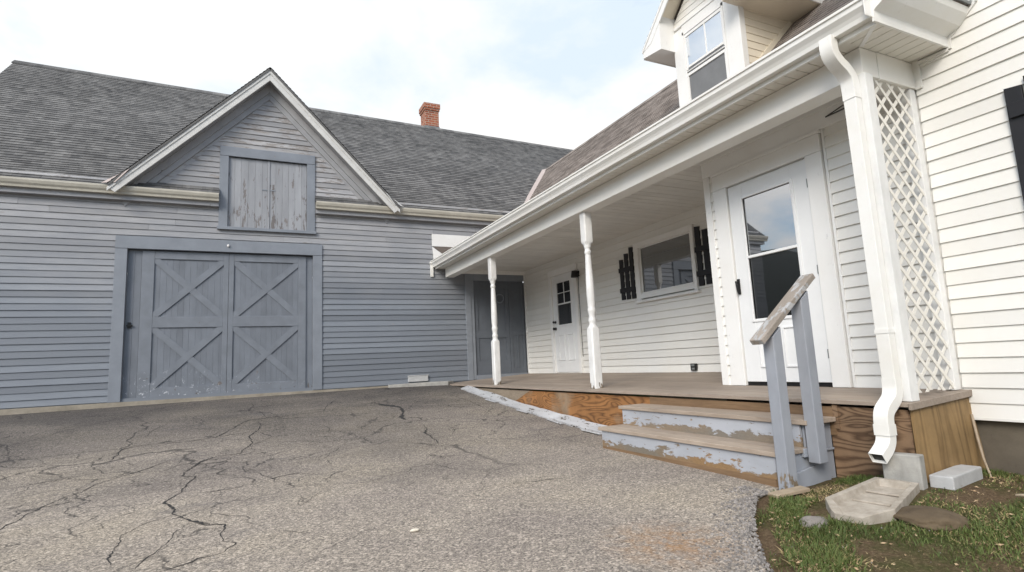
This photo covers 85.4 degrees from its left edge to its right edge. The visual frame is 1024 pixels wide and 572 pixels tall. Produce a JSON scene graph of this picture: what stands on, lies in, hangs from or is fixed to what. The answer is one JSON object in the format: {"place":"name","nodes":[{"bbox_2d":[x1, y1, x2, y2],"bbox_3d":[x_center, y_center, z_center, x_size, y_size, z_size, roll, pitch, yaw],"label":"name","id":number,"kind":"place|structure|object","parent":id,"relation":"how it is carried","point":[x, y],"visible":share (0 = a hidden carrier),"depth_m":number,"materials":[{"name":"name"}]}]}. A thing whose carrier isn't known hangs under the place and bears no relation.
{"place":"outdoors","nodes":[
{"label":"outdoors","id":0,"kind":"place"},
{"bbox_2d":[0,0,676,149],"label":"sky","id":1,"kind":"structure","parent":0,"point":[555,73],"materials":[{"name":"white"}]},
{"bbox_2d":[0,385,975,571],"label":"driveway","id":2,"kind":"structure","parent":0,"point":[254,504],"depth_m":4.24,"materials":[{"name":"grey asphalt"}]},
{"bbox_2d":[461,385,483,394],"bbox_3d":[-0.738,1.938,10.315,0.167,0.156,0.850,1,-9,-26],"label":"edging board","id":3,"kind":"object","parent":2,"relation":"on","point":[472,390],"visible":0.97,"depth_m":10.29,"materials":[{"name":"paint"}]},
{"bbox_2d":[477,391,507,402],"bbox_3d":[-0.344,1.895,9.497,0.165,0.171,0.940,1,-9,-26],"label":"edging board","id":4,"kind":"object","parent":2,"relation":"on","point":[492,396],"visible":0.94,"depth_m":9.47,"materials":[{"name":"paint"}]},
{"bbox_2d":[499,399,540,413],"bbox_3d":[0.103,1.849,8.559,0.172,0.175,1.170,1,-9,-26],"label":"edging board","id":5,"kind":"object","parent":2,"relation":"on","point":[530,409],"visible":0.92,"depth_m":8.52,"materials":[{"name":"paint"}]},
{"bbox_2d":[532,408,584,426],"bbox_3d":[0.608,1.776,7.518,0.164,0.167,1.160,1,-9,-26],"label":"edging board","id":6,"kind":"object","parent":2,"relation":"on","point":[571,421],"visible":0.97,"depth_m":7.46,"materials":[{"name":"paint"}]},
{"bbox_2d":[575,421,606,432],"bbox_3d":[1.090,1.688,6.508,0.171,0.127,1.120,1,-9,-26],"label":"edging board","id":7,"kind":"object","parent":2,"relation":"on","point":[588,425],"visible":0.38,"depth_m":6.79,"materials":[{"name":"paint"}]},
{"bbox_2d":[581,429,601,434],"bbox_3d":[0.935,1.716,6.530,0.040,0.033,0.361,2,-9,-28],"label":"wood splinter","id":8,"kind":"object","parent":2,"relation":"on","point":[591,431],"visible":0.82,"depth_m":6.52,"materials":[{"name":"paint"}]},
{"bbox_2d":[598,273,835,489],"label":"porch steps","id":9,"kind":"structure","parent":2,"relation":"on","point":[767,448],"depth_m":4.06,"materials":[{"name":"paint"}]},
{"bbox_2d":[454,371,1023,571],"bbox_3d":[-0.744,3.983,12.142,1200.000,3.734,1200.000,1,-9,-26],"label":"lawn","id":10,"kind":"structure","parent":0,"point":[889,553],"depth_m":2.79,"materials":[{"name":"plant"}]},
{"bbox_2d":[0,60,572,414],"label":"barn","id":11,"kind":"structure","parent":10,"relation":"on","point":[268,232],"depth_m":10.99,"materials":[{"name":"paint"}]},
{"bbox_2d":[121,250,228,398],"bbox_3d":[-6.106,0.671,10.144,1.615,2.645,0.073,1,-9,-26],"label":"sliding door","id":12,"kind":"structure","parent":11,"relation":"in","point":[176,315],"depth_m":10.12,"materials":[{"name":"paint"}]},
{"bbox_2d":[228,157,267,227],"bbox_3d":[-5.209,-1.824,10.956,0.698,1.410,0.046,1,-9,-26],"label":"loft door","id":13,"kind":"structure","parent":11,"relation":"in","point":[248,178],"depth_m":10.94,"materials":[{"name":"paint"}]},
{"bbox_2d":[226,254,311,391],"bbox_3d":[-4.696,0.698,10.829,1.510,2.645,0.057,1,-9,-26],"label":"sliding door","id":14,"kind":"structure","parent":11,"relation":"in","point":[269,342],"depth_m":10.80,"materials":[{"name":"paint"}]},
{"bbox_2d":[269,161,306,230],"bbox_3d":[-4.544,-1.812,11.275,0.697,1.410,0.046,1,-9,-26],"label":"loft door","id":15,"kind":"structure","parent":11,"relation":"in","point":[288,182],"depth_m":11.26,"materials":[{"name":"paint"}]},
{"bbox_2d":[473,281,511,374],"bbox_3d":[-0.455,0.951,12.796,0.875,2.150,0.076,1,-9,-26],"label":"side door","id":16,"kind":"structure","parent":11,"relation":"in","point":[482,290],"depth_m":12.79,"materials":[{"name":"paint"}]},
{"bbox_2d":[388,381,453,387],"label":"concrete slab","id":17,"kind":"structure","parent":10,"relation":"on","point":[436,383],"depth_m":11.57,"materials":[{"name":"grey concrete"}]},
{"bbox_2d":[429,0,1023,482],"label":"house","id":18,"kind":"structure","parent":10,"relation":"on","point":[723,192],"depth_m":4.89,"materials":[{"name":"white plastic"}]},
{"bbox_2d":[552,272,579,371],"bbox_3d":[1.095,0.757,11.522,0.107,2.042,0.945,1,-9,-26],"label":"entry door","id":19,"kind":"structure","parent":18,"relation":"in","point":[566,341],"depth_m":11.53,"materials":[{"name":"white paint"}]},
{"bbox_2d":[633,224,700,303],"bbox_3d":[2.416,-0.316,8.830,0.108,1.027,1.460,1,-9,-26],"label":"window","id":20,"kind":"structure","parent":18,"relation":"in","point":[665,263],"depth_m":8.79,"materials":[{"name":"white paint"}]},
{"bbox_2d":[728,159,831,381],"bbox_3d":[2.538,-0.095,5.364,0.098,2.040,0.925,1,-9,-26],"label":"storm door","id":21,"kind":"structure","parent":18,"relation":"in","point":[772,225],"depth_m":5.39,"materials":[{"name":"white paint"}]},
{"bbox_2d":[799,516,828,527],"bbox_3d":[1.663,1.303,3.057,0.174,0.069,0.145,1,-9,-26],"label":"grey stone","id":22,"kind":"object","parent":10,"relation":"on","point":[810,520],"visible":0.66,"depth_m":3.02,"materials":[{"name":"grey stone"}]},
{"bbox_2d":[825,477,919,524],"bbox_3d":[2.135,1.277,3.265,0.740,0.152,0.360,3,-10,-37],"label":"splash block","id":23,"kind":"object","parent":10,"relation":"on","point":[877,500],"depth_m":3.26,"materials":[{"name":"concrete"}]},
{"bbox_2d":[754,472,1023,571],"bbox_3d":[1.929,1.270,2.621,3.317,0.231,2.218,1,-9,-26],"label":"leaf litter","id":24,"kind":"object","parent":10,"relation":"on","point":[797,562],"visible":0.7,"depth_m":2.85,"materials":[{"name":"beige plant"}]},
{"bbox_2d":[882,452,927,489],"bbox_3d":[2.508,1.226,3.540,0.085,0.308,0.215,3,-10,-37],"label":"concrete block","id":25,"kind":"object","parent":10,"relation":"on","point":[909,467],"depth_m":3.50,"materials":[{"name":"grey concrete"}]},
{"bbox_2d":[893,505,970,530],"bbox_3d":[2.235,1.241,2.957,0.325,0.096,0.348,1,-9,-26],"label":"flat stone","id":26,"kind":"object","parent":10,"relation":"on","point":[927,517],"visible":0.77,"depth_m":2.88,"materials":[{"name":"brown stone"}]},
{"bbox_2d":[929,464,982,489],"bbox_3d":[2.864,1.278,3.565,0.480,0.180,0.130,3,-9,-34],"label":"white block","id":27,"kind":"object","parent":10,"relation":"on","point":[955,477],"depth_m":3.49,"materials":[{"name":"grey concrete"}]},
{"bbox_2d":[970,414,991,477],"bbox_3d":[3.198,1.085,3.779,0.019,0.396,0.214,-6,-9,23],"label":"thin stake","id":28,"kind":"object","parent":10,"relation":"on","point":[978,441],"visible":0.98,"depth_m":3.81,"materials":[{"name":"beige wood"}]},
{"bbox_2d":[753,468,1023,571],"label":"grass","id":29,"kind":"structure","parent":0,"point":[819,552],"depth_m":2.83,"materials":[{"name":"green plant"}]},
{"bbox_2d":[768,486,809,498],"bbox_3d":[1.795,1.335,3.595,0.249,0.045,0.090,-1,-8,-12],"label":"wood scrap","id":30,"kind":"object","parent":29,"relation":"on","point":[795,490],"visible":0.9,"depth_m":3.57,"materials":[{"name":"beige wood"}]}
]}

